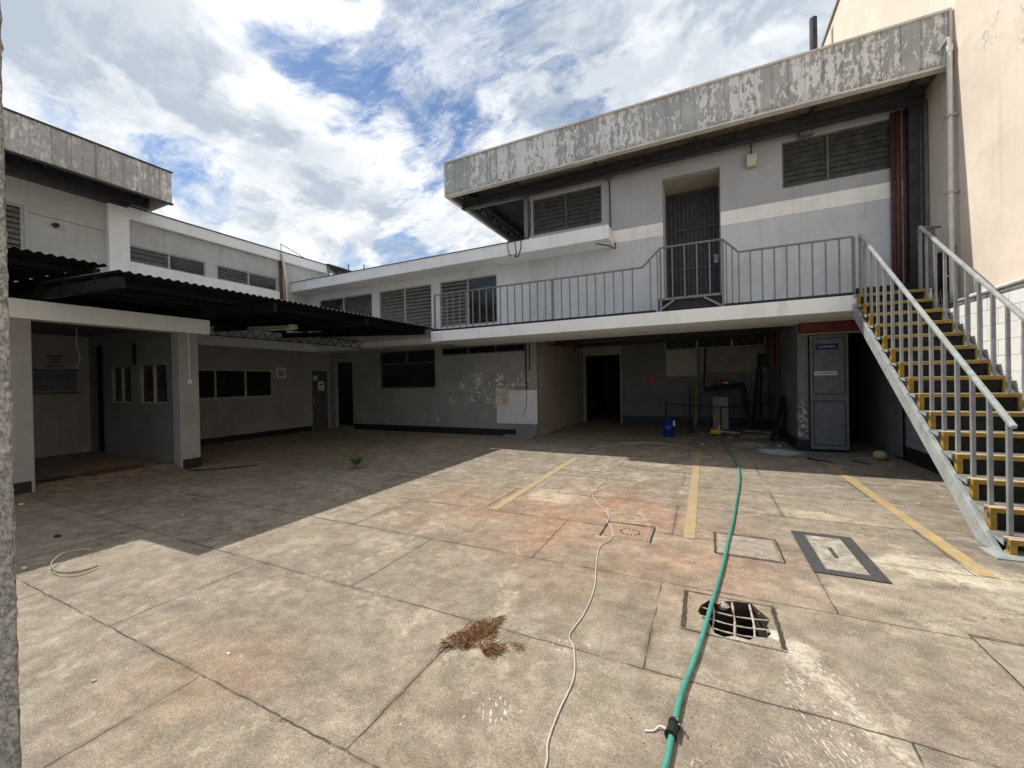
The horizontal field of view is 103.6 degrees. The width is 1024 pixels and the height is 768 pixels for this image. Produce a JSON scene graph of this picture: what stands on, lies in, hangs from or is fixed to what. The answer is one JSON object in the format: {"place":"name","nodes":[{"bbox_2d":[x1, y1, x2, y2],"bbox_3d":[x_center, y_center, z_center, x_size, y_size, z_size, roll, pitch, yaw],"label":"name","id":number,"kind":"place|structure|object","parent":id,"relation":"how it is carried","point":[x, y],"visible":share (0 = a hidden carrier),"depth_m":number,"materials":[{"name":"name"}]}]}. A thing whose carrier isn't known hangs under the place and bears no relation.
{"place":"outdoors","nodes":[
{"label":"outdoors","id":0,"kind":"place"},
{"bbox_2d":[0,0,835,309],"label":"sky","id":1,"kind":"structure","parent":0,"point":[325,131],"materials":[{"name":"blue"}]},
{"bbox_2d":[14,414,1023,767],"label":"ground","id":2,"kind":"structure","parent":0,"point":[330,596],"depth_m":2.79,"materials":[{"name":"concrete"}]},
{"bbox_2d":[0,4,21,767],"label":"pillar","id":3,"kind":"structure","parent":2,"relation":"on","point":[10,744],"depth_m":1.25,"materials":[{"name":"grey paint"}]},
{"bbox_2d":[50,548,97,573],"bbox_3d":[-3.995,1.613,3.670,0.636,0.060,0.274,-1,0,39],"label":"bent strap","id":4,"kind":"object","parent":2,"relation":"on","point":[70,572],"visible":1,"depth_m":3.57,"materials":[{"name":"beige plastic"}]},
{"bbox_2d":[8,297,209,503],"bbox_3d":[-11.256,0.291,6.412,8.150,2.980,7.820,-1,0,26],"label":"front room","id":5,"kind":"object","parent":2,"relation":"on","point":[105,404],"visible":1,"depth_m":8.30,"materials":[{"name":"white paint"}]},
{"bbox_2d":[44,354,64,367],"bbox_3d":[-10.368,-0.524,9.134,0.014,0.300,0.320,-1,0,26],"label":"wall notice","id":6,"kind":"object","parent":5,"relation":"attached to","point":[55,360],"depth_m":9.13,"materials":[{"name":"black"}]},
{"bbox_2d":[76,328,80,367],"bbox_3d":[-8.900,-0.730,8.256,0.146,0.816,0.026,-1,0,16],"label":"loose wire","id":7,"kind":"object","parent":5,"relation":"hanging from","point":[77,349],"visible":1,"depth_m":8.25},
{"bbox_2d":[35,464,148,483],"bbox_3d":[-7.465,1.574,6.987,0.450,0.015,1.700,-1,0,26],"label":"drain grille","id":8,"kind":"object","parent":5,"relation":"on","point":[103,471],"visible":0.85,"depth_m":7.15,"materials":[{"name":"black metal"}]},
{"bbox_2d":[112,367,130,402],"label":"window","id":9,"kind":"structure","parent":5,"relation":"in","point":[121,377],"depth_m":9.02,"materials":[{"name":"grey glass"}]},
{"bbox_2d":[132,343,136,364],"bbox_3d":[-8.152,-0.645,8.694,0.160,0.460,0.010,-1,0,26],"label":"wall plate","id":10,"kind":"object","parent":5,"relation":"attached to","point":[134,361],"depth_m":8.68,"materials":[{"name":"black"}]},
{"bbox_2d":[140,365,166,402],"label":"window","id":11,"kind":"structure","parent":5,"relation":"in","point":[153,378],"depth_m":8.42,"materials":[{"name":"grey glass"}]},
{"bbox_2d":[188,333,191,383],"bbox_3d":[-6.382,-0.505,7.966,0.033,1.000,0.060,-1,0,26],"label":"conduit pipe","id":12,"kind":"object","parent":5,"relation":"attached to","point":[189,381],"visible":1,"depth_m":7.96,"materials":[{"name":"white plastic"}]},
{"bbox_2d":[3,107,330,445],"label":"side building","id":13,"kind":"structure","parent":2,"relation":"on","point":[98,203],"depth_m":10.54,"materials":[{"name":"paint"}]},
{"bbox_2d":[5,201,24,249],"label":"window","id":14,"kind":"structure","parent":13,"relation":"in","point":[21,242],"depth_m":8.23,"materials":[{"name":"metal"}]},
{"bbox_2d":[51,222,59,227],"bbox_3d":[-9.819,-3.418,8.669,0.110,0.106,0.097,-1,0,26],"label":"bell housing","id":15,"kind":"object","parent":13,"relation":"attached to","point":[55,225],"visible":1,"depth_m":8.64,"materials":[{"name":"black metal"}]},
{"bbox_2d":[130,245,205,276],"bbox_3d":[-9.009,-3.201,10.569,0.050,0.420,1.700,-1,0,26],"label":"window","id":16,"kind":"structure","parent":13,"relation":"in","point":[169,261],"depth_m":10.52,"materials":[{"name":"glass"}]},
{"bbox_2d":[8,269,433,347],"bbox_3d":[-5.948,-1.491,9.734,5.900,0.710,7.559,-1,0,26],"label":"metal canopy","id":17,"kind":"object","parent":13,"relation":"attached to","point":[221,310],"visible":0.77,"depth_m":7.59,"materials":[{"name":"metal"}]},
{"bbox_2d":[7,247,107,286],"bbox_3d":[-9.671,-1.729,3.392,4.520,0.545,7.803,-1,0,26],"label":"metal canopy","id":18,"kind":"object","parent":17,"relation":"on","point":[24,266],"visible":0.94,"depth_m":5.99,"materials":[{"name":"metal"}]},
{"bbox_2d":[247,324,297,330],"bbox_3d":[-5.614,-1.310,9.444,1.150,0.120,0.170,-1,0,7],"label":"fluorescent light","id":19,"kind":"object","parent":17,"relation":"hanging from","point":[275,328],"visible":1,"depth_m":9.39,"materials":[{"name":"white metal"}]},
{"bbox_2d":[199,369,272,399],"bbox_3d":[-8.252,-0.005,12.054,0.065,0.840,2.200,-1,0,26],"label":"window","id":20,"kind":"structure","parent":13,"relation":"in","point":[220,392],"depth_m":12.00,"materials":[{"name":"glass"}]},
{"bbox_2d":[217,265,276,290],"bbox_3d":[-8.134,-3.230,12.412,0.065,0.420,1.800,-1,0,26],"label":"window","id":21,"kind":"structure","parent":13,"relation":"in","point":[255,280],"depth_m":12.42,"materials":[{"name":"metal"}]},
{"bbox_2d":[276,368,285,377],"bbox_3d":[-7.605,-0.365,13.274,0.014,0.340,0.310,-1,0,26],"label":"wall notice","id":22,"kind":"object","parent":13,"relation":"attached to","point":[281,372],"depth_m":13.28,"materials":[{"name":"white paper"}]},
{"bbox_2d":[279,244,301,300],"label":"corner pipes","id":23,"kind":"object","parent":13,"relation":"attached to","point":[282,269],"visible":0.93,"depth_m":13.24,"materials":[{"name":"white metal"}]},
{"bbox_2d":[312,371,327,429],"bbox_3d":[-6.978,0.584,14.636,0.060,2.080,0.620,-1,0,26],"label":"door","id":24,"kind":"structure","parent":13,"relation":"in","point":[319,397],"depth_m":14.62,"materials":[{"name":"grey paint"}]},
{"bbox_2d":[318,382,323,389],"bbox_3d":[-6.952,0.068,14.675,0.006,0.310,0.250,-1,0,26],"label":"door notice","id":25,"kind":"object","parent":24,"relation":"attached to","point":[320,385],"depth_m":14.67,"materials":[{"name":"white paper"}]},
{"bbox_2d":[327,264,350,274],"bbox_3d":[-6.872,-4.000,15.488,0.933,0.870,1.100,-1,0,26],"label":"roof scrap","id":26,"kind":"object","parent":13,"relation":"on","point":[333,269],"visible":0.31,"depth_m":15.35,"materials":[{"name":"paint"}]},
{"bbox_2d":[186,464,256,470],"bbox_3d":[-5.691,1.650,7.874,1.209,0.020,0.133,-1,0,-23],"label":"iron strip","id":27,"kind":"object","parent":2,"relation":"on","point":[222,468],"visible":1,"depth_m":7.84,"materials":[{"name":"black metal"}]},
{"bbox_2d":[347,449,363,467],"bbox_3d":[-2.982,1.430,7.684,0.438,0.362,0.320,-1,0,26],"label":"weed","id":28,"kind":"object","parent":2,"relation":"on","point":[357,458],"visible":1,"depth_m":7.64,"materials":[{"name":"green plant"}]},
{"bbox_2d":[429,605,524,668],"bbox_3d":[-0.220,1.564,2.562,0.624,0.043,0.598,-1,0,-15],"label":"leaf pile","id":29,"kind":"object","parent":2,"relation":"on","point":[472,631],"visible":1,"depth_m":2.52,"materials":[{"name":"brown plant"}]},
{"bbox_2d":[7,7,952,454],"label":"office building","id":30,"kind":"structure","parent":2,"relation":"on","point":[673,165],"depth_m":9.53,"materials":[{"name":"paint"}]},
{"bbox_2d":[320,293,371,338],"bbox_3d":[-5.592,-2.262,13.565,2.450,1.330,0.050,-1,0,26],"label":"window","id":31,"kind":"structure","parent":30,"relation":"in","point":[348,302],"depth_m":13.42,"materials":[{"name":"glass"}]},
{"bbox_2d":[379,284,431,327],"bbox_3d":[-3.290,-2.301,12.469,2.050,1.330,0.065,-1,0,26],"label":"window","id":32,"kind":"structure","parent":30,"relation":"in","point":[404,307],"depth_m":12.42,"materials":[{"name":"metal"}]},
{"bbox_2d":[380,349,434,364],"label":"window","id":33,"kind":"structure","parent":30,"relation":"in","point":[417,358],"depth_m":13.45,"materials":[{"name":"black glass"}]},
{"bbox_2d":[380,363,435,388],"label":"window","id":34,"kind":"structure","parent":30,"relation":"in","point":[421,375],"depth_m":13.48,"materials":[{"name":"black glass"}]},
{"bbox_2d":[440,274,497,327],"bbox_3d":[-1.240,-2.335,11.485,1.900,1.330,0.065,-1,0,26],"label":"window","id":35,"kind":"structure","parent":30,"relation":"in","point":[489,280],"depth_m":11.44,"materials":[{"name":"metal"}]},
{"bbox_2d":[442,343,524,355],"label":"window","id":36,"kind":"structure","parent":30,"relation":"in","point":[515,347],"depth_m":12.19,"materials":[{"name":"black glass"}]},
{"bbox_2d":[507,201,532,257],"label":"hanging cables","id":37,"kind":"object","parent":30,"relation":"hanging from","point":[529,237],"visible":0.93,"depth_m":10.02,"materials":[{"name":"black rubber"}]},
{"bbox_2d":[523,343,529,414],"bbox_3d":[0.405,-0.126,11.530,0.269,2.093,0.045,-1,0,26],"label":"wall conduit","id":38,"kind":"object","parent":30,"relation":"attached to","point":[526,370],"depth_m":11.51,"materials":[{"name":"black plastic"}]},
{"bbox_2d":[547,343,574,350],"bbox_3d":[1.496,-1.107,11.991,0.187,0.200,1.231,-1,0,42],"label":"fire pipe","id":39,"kind":"object","parent":30,"relation":"attached to","point":[571,347],"visible":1,"depth_m":12.20,"materials":[{"name":"red paint"}]},
{"bbox_2d":[533,185,601,234],"bbox_3d":[1.378,-4.354,10.190,1.800,0.920,0.050,-1,0,26],"label":"window","id":40,"kind":"structure","parent":30,"relation":"in","point":[566,205],"depth_m":10.16,"materials":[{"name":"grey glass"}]},
{"bbox_2d":[596,176,615,248],"bbox_3d":[2.195,-4.076,9.362,0.248,1.857,0.688,-1,0,39],"label":"wall conduit","id":41,"kind":"object","parent":30,"relation":"attached to","point":[608,178],"visible":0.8,"depth_m":9.61,"materials":[{"name":"grey plastic"}]},
{"bbox_2d":[433,235,855,329],"bbox_3d":[1.915,-2.133,8.875,8.880,1.332,0.050,-1,0,26],"label":"balcony railing","id":42,"kind":"object","parent":30,"relation":"on","point":[852,237],"visible":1,"depth_m":8.29,"materials":[{"name":"grey metal"}]},
{"bbox_2d":[649,375,654,382],"bbox_3d":[4.950,-0.174,14.241,0.210,0.290,0.025,-1,0,26],"label":"safety sign","id":43,"kind":"object","parent":30,"relation":"attached to","point":[651,378],"visible":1,"depth_m":14.23,"materials":[{"name":"red plastic"}]},
{"bbox_2d":[665,341,696,349],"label":"window","id":44,"kind":"structure","parent":30,"relation":"in","point":[687,344],"depth_m":13.87,"materials":[{"name":"glass"}]},
{"bbox_2d":[697,339,731,348],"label":"window","id":45,"kind":"structure","parent":30,"relation":"in","point":[721,343],"depth_m":13.42,"materials":[{"name":"glass"}]},
{"bbox_2d":[657,326,780,334],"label":"ceiling pipes","id":46,"kind":"object","parent":30,"relation":"attached to","point":[719,330],"visible":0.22,"depth_m":10.55,"materials":[{"name":"grey metal"}]},
{"bbox_2d":[732,337,764,346],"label":"window","id":47,"kind":"structure","parent":30,"relation":"in","point":[759,341],"depth_m":13.00,"materials":[{"name":"glass"}]},
{"bbox_2d":[746,143,756,168],"bbox_3d":[4.946,-4.822,8.327,0.180,0.660,0.110,-1,0,26],"label":"floodlight","id":48,"kind":"object","parent":30,"relation":"attached to","point":[751,160],"visible":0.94,"depth_m":8.29,"materials":[{"name":"beige plastic"}]},
{"bbox_2d":[757,353,765,366],"bbox_3d":[7.896,-0.748,12.750,0.230,0.420,0.140,-1,0,26],"label":"meter box","id":49,"kind":"object","parent":30,"relation":"attached to","point":[762,360],"visible":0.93,"depth_m":12.68,"materials":[{"name":"black metal"}]},
{"bbox_2d":[770,333,778,411],"bbox_3d":[7.115,-0.286,10.908,0.100,2.550,0.670,-1,0,26],"label":"red conduit","id":50,"kind":"object","parent":30,"relation":"attached to","point":[772,335],"visible":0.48,"depth_m":10.62,"materials":[{"name":"metal"}]},
{"bbox_2d":[798,129,813,139],"bbox_3d":[5.766,-5.006,7.903,0.230,0.280,0.160,-1,0,26],"label":"junction box","id":51,"kind":"object","parent":30,"relation":"attached to","point":[805,134],"visible":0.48,"depth_m":7.87,"materials":[{"name":"grey metal"}]},
{"bbox_2d":[809,16,817,49],"bbox_3d":[9.294,-8.420,12.380,0.193,5.590,0.193,-1,0,26],"label":"flue pipe","id":52,"kind":"object","parent":30,"relation":"on","point":[813,40],"visible":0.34,"depth_m":12.29,"materials":[{"name":"metal"}]},
{"bbox_2d":[809,333,849,449],"bbox_3d":[6.558,0.167,8.333,0.640,2.380,0.048,-1,0,26],"label":"storeroom door","id":53,"kind":"structure","parent":30,"relation":"attached to","point":[829,410],"depth_m":8.31,"materials":[{"name":"metal"}]},
{"bbox_2d":[814,371,836,374],"bbox_3d":[6.477,-0.224,8.329,0.380,0.085,0.015,-1,0,26],"label":"name sign","id":54,"kind":"object","parent":53,"relation":"attached to","point":[825,372],"visible":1,"depth_m":8.32,"materials":[{"name":"white plastic"}]},
{"bbox_2d":[815,343,837,349],"bbox_3d":[6.493,-0.769,8.312,0.380,0.115,0.015,-1,0,26],"label":"name sign","id":55,"kind":"object","parent":53,"relation":"attached to","point":[825,346],"visible":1,"depth_m":8.31,"materials":[{"name":"blue plastic"}]},
{"bbox_2d":[782,119,889,188],"bbox_3d":[6.277,-4.435,7.839,1.730,0.920,0.050,-1,0,26],"label":"window","id":56,"kind":"structure","parent":30,"relation":"in","point":[825,138],"depth_m":7.82,"materials":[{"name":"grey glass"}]},
{"bbox_2d":[890,112,895,284],"bbox_3d":[6.992,-3.266,7.398,0.052,3.400,0.048,-1,0,26],"label":"riser pipe","id":57,"kind":"object","parent":30,"relation":"on","point":[892,189],"visible":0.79,"depth_m":7.38,"materials":[{"name":"red metal"}]},
{"bbox_2d":[888,352,902,456],"bbox_3d":[7.274,0.277,7.652,0.043,2.140,0.520,-1,0,26],"label":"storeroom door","id":58,"kind":"structure","parent":30,"relation":"attached to","point":[895,426],"depth_m":7.60,"materials":[{"name":"metal"}]},
{"bbox_2d":[894,110,902,283],"bbox_3d":[7.064,-3.268,7.364,0.085,3.400,0.081,-1,0,26],"label":"riser pipe","id":59,"kind":"object","parent":30,"relation":"on","point":[898,197],"visible":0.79,"depth_m":7.33,"materials":[{"name":"metal"}]},
{"bbox_2d":[903,109,907,283],"bbox_3d":[7.149,-3.269,7.323,0.047,3.400,0.043,-1,0,26],"label":"riser pipe","id":60,"kind":"object","parent":30,"relation":"on","point":[905,201],"visible":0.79,"depth_m":7.31,"materials":[{"name":"red metal"}]},
{"bbox_2d":[919,99,928,288],"bbox_3d":[7.318,-3.281,7.152,0.046,3.420,0.156,-1,0,-1],"label":"conduit pipe","id":61,"kind":"object","parent":30,"relation":"attached to","point":[921,165],"visible":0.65,"depth_m":7.17,"materials":[{"name":"metal"}]},
{"bbox_2d":[478,640,508,657],"bbox_3d":[-0.119,1.565,2.403,0.198,0.038,0.174,-1,0,26],"label":"leaf pile","id":62,"kind":"object","parent":2,"relation":"on","point":[489,648],"visible":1,"depth_m":2.39,"materials":[{"name":"brown plant"}]},
{"bbox_2d":[508,642,524,651],"bbox_3d":[0.030,1.570,2.423,0.103,0.022,0.107,-1,0,-29],"label":"leaf pile","id":63,"kind":"object","parent":2,"relation":"on","point":[517,646],"visible":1,"depth_m":2.41,"materials":[{"name":"brown plant"}]},
{"bbox_2d":[490,457,577,509],"bbox_3d":[0.550,1.542,6.676,0.110,0.001,3.630,-1,0,26],"label":"parking line","id":64,"kind":"object","parent":2,"relation":"on","point":[517,494],"visible":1,"depth_m":6.10,"materials":[{"name":"yellow paint"}]},
{"bbox_2d":[544,438,693,767],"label":"white cable","id":65,"kind":"object","parent":2,"relation":"on","point":[578,622],"visible":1,"depth_m":2.47,"materials":[{"name":"white plastic"}]},
{"bbox_2d":[599,521,654,541],"bbox_3d":[1.218,1.559,4.233,0.512,0.040,0.461,-1,0,26],"label":"manhole cover","id":66,"kind":"object","parent":2,"relation":"on","point":[633,532],"visible":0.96,"depth_m":4.21,"materials":[{"name":"concrete"}]},
{"bbox_2d":[580,442,677,471],"bbox_3d":[2.197,1.495,8.693,1.355,0.012,3.751,-1,1,43],"label":"thin cable","id":67,"kind":"object","parent":2,"relation":"on","point":[608,445],"visible":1,"depth_m":9.29,"materials":[{"name":"white plastic"}]},
{"bbox_2d":[662,419,674,436],"bbox_3d":[4.315,1.206,11.093,0.333,0.475,0.326,-1,0,26],"label":"bucket","id":68,"kind":"object","parent":2,"relation":"on","point":[668,427],"visible":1,"depth_m":10.97,"materials":[{"name":"blue plastic"}]},
{"bbox_2d":[686,387,694,432],"bbox_3d":[5.217,0.751,11.818,0.240,1.340,0.240,-1,0,26],"label":"floor stand","id":69,"kind":"object","parent":2,"relation":"on","point":[689,431],"visible":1,"depth_m":11.80,"materials":[{"name":"black metal"}]},
{"bbox_2d":[683,451,700,538],"bbox_3d":[2.896,1.498,6.377,0.110,0.001,5.240,-1,0,26],"label":"parking line","id":70,"kind":"object","parent":2,"relation":"on","point":[690,524],"visible":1,"depth_m":5.16,"materials":[{"name":"yellow paint"}]},
{"bbox_2d":[645,437,740,767],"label":"garden hose","id":71,"kind":"object","parent":2,"relation":"on","point":[673,727],"visible":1,"depth_m":2.17,"materials":[{"name":"green rubber"}]},
{"bbox_2d":[693,381,698,425],"bbox_3d":[6.158,0.642,13.472,0.130,1.512,0.298,-1,1,45],"label":"timber post","id":72,"kind":"object","parent":2,"relation":"on","point":[696,403],"visible":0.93,"depth_m":13.45,"materials":[{"name":"wood"}]},
{"bbox_2d":[665,402,772,429],"bbox_3d":[6.035,0.966,11.869,2.827,0.878,0.043,-1,0,22],"label":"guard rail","id":73,"kind":"object","parent":2,"relation":"on","point":[718,407],"visible":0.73,"depth_m":11.82,"materials":[{"name":"black metal"}]},
{"bbox_2d":[713,397,728,429],"bbox_3d":[6.425,0.894,12.412,0.420,1.000,0.110,-1,0,26],"label":"pale board","id":74,"kind":"object","parent":2,"relation":"on","point":[720,401],"visible":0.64,"depth_m":12.40,"materials":[{"name":"beige wood"}]},
{"bbox_2d":[710,426,738,435],"bbox_3d":[5.753,1.277,10.904,0.702,0.280,0.160,-1,0,26],"label":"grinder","id":75,"kind":"object","parent":2,"relation":"on","point":[716,432],"visible":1,"depth_m":10.91,"materials":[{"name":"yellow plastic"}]},
{"bbox_2d":[703,348,753,428],"bbox_3d":[6.710,0.116,12.562,1.369,2.565,0.210,-1,0,26],"label":"duct frame","id":76,"kind":"object","parent":2,"relation":"on","point":[744,396],"visible":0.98,"depth_m":12.34,"materials":[{"name":"metal"}]},
{"bbox_2d":[712,378,728,383],"bbox_3d":[6.520,-0.095,12.622,0.500,0.170,0.500,-1,0,26],"label":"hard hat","id":77,"kind":"object","parent":76,"relation":"on","point":[720,381],"visible":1,"depth_m":12.50,"materials":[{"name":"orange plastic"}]},
{"bbox_2d":[699,432,763,446],"bbox_3d":[5.627,1.411,10.332,1.536,0.049,2.325,-1,0,26],"label":"rubble","id":78,"kind":"object","parent":2,"relation":"on","point":[760,445],"visible":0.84,"depth_m":10.28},
{"bbox_2d":[698,600,770,639],"bbox_3d":[1.500,1.804,2.667,0.514,0.500,0.552,-1,0,3],"label":"drain pit","id":79,"kind":"object","parent":2,"relation":"in","point":[741,609],"visible":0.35,"depth_m":2.86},
{"bbox_2d":[680,589,786,651],"bbox_3d":[1.446,1.575,2.681,0.582,0.053,0.521,-1,0,26],"label":"drain cover","id":80,"kind":"object","parent":79,"relation":"on","point":[724,606],"visible":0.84,"depth_m":2.66,"materials":[{"name":"grey metal"}]},
{"bbox_2d":[713,532,785,562],"bbox_3d":[2.207,1.543,3.796,0.551,0.038,0.571,-1,0,26],"label":"manhole cover","id":81,"kind":"object","parent":2,"relation":"on","point":[754,548],"visible":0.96,"depth_m":3.76,"materials":[{"name":"concrete"}]},
{"bbox_2d":[752,357,761,428],"bbox_3d":[7.699,0.218,12.520,0.640,2.317,0.285,-1,0,-39],"label":"pipe stack","id":82,"kind":"object","parent":2,"relation":"on","point":[756,388],"visible":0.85,"depth_m":12.54,"materials":[{"name":"black metal"}]},
{"bbox_2d":[739,430,777,437],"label":"planks","id":83,"kind":"object","parent":2,"relation":"on","point":[760,434],"visible":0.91,"depth_m":10.79,"materials":[{"name":"wood"}]},
{"bbox_2d":[770,394,785,441],"bbox_3d":[6.545,0.832,9.907,0.305,1.150,0.500,-1,0,26],"label":"sheet panel","id":84,"kind":"object","parent":2,"relation":"on","point":[781,410],"visible":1,"depth_m":9.91,"materials":[{"name":"black metal"}]},
{"bbox_2d":[807,457,833,462],"bbox_3d":[5.742,1.430,7.581,0.173,0.012,0.513,-1,0,-14],"label":"black scrap","id":85,"kind":"object","parent":2,"relation":"on","point":[808,458],"visible":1,"depth_m":7.54,"materials":[{"name":"rubber"}]},
{"bbox_2d":[791,530,892,583],"bbox_3d":[2.884,1.530,3.611,0.490,0.040,0.980,-1,0,26],"label":"manhole cover","id":86,"kind":"object","parent":2,"relation":"on","point":[828,554],"visible":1,"depth_m":3.52,"materials":[{"name":"concrete"}]},
{"bbox_2d":[872,451,887,459],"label":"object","id":87,"kind":"object","parent":2,"relation":"on","point":[880,455],"visible":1,"depth_m":7.47,"materials":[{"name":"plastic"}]},
{"bbox_2d":[821,461,998,577],"bbox_3d":[4.776,1.468,5.342,0.115,0.001,4.880,-1,0,26],"label":"parking line","id":88,"kind":"object","parent":2,"relation":"on","point":[968,562],"visible":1,"depth_m":4.09,"materials":[{"name":"yellow paint"}]},
{"bbox_2d":[820,0,1023,307],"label":"neighbour building","id":89,"kind":"structure","parent":2,"relation":"on","point":[988,93],"depth_m":5.83,"materials":[{"name":"beige paint"}]},
{"bbox_2d":[932,246,955,303],"bbox_3d":[7.107,-1.777,6.684,0.110,0.893,0.852,-1,0,26],"label":"meter niche","id":90,"kind":"object","parent":89,"relation":"attached to","point":[940,270],"visible":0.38,"depth_m":6.65,"materials":[{"name":"black paint"}]},
{"bbox_2d":[935,37,961,304],"bbox_3d":[6.846,-3.341,6.321,0.221,4.209,0.158,-1,0,26],"label":"downpipe","id":91,"kind":"object","parent":89,"relation":"attached to","point":[950,192],"visible":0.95,"depth_m":6.28,"materials":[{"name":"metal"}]},
{"bbox_2d":[852,226,1023,562],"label":"outdoor staircase","id":92,"kind":"structure","parent":2,"relation":"on","point":[970,401],"depth_m":4.78,"materials":[{"name":"metal"}]},
{"bbox_2d":[893,288,1023,486],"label":"block wall","id":93,"kind":"structure","parent":2,"relation":"on","point":[915,451],"depth_m":5.26,"materials":[{"name":"white brick"}]},
{"bbox_2d":[947,278,1023,308],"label":"wall pipes","id":94,"kind":"object","parent":93,"relation":"on","point":[1010,286],"depth_m":5.23,"materials":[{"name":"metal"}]},
{"bbox_2d":[968,634,1023,687],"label":"manhole cover","id":95,"kind":"object","parent":2,"relation":"on","point":[1009,658],"visible":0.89,"depth_m":2.27,"materials":[{"name":"concrete"}]}
]}

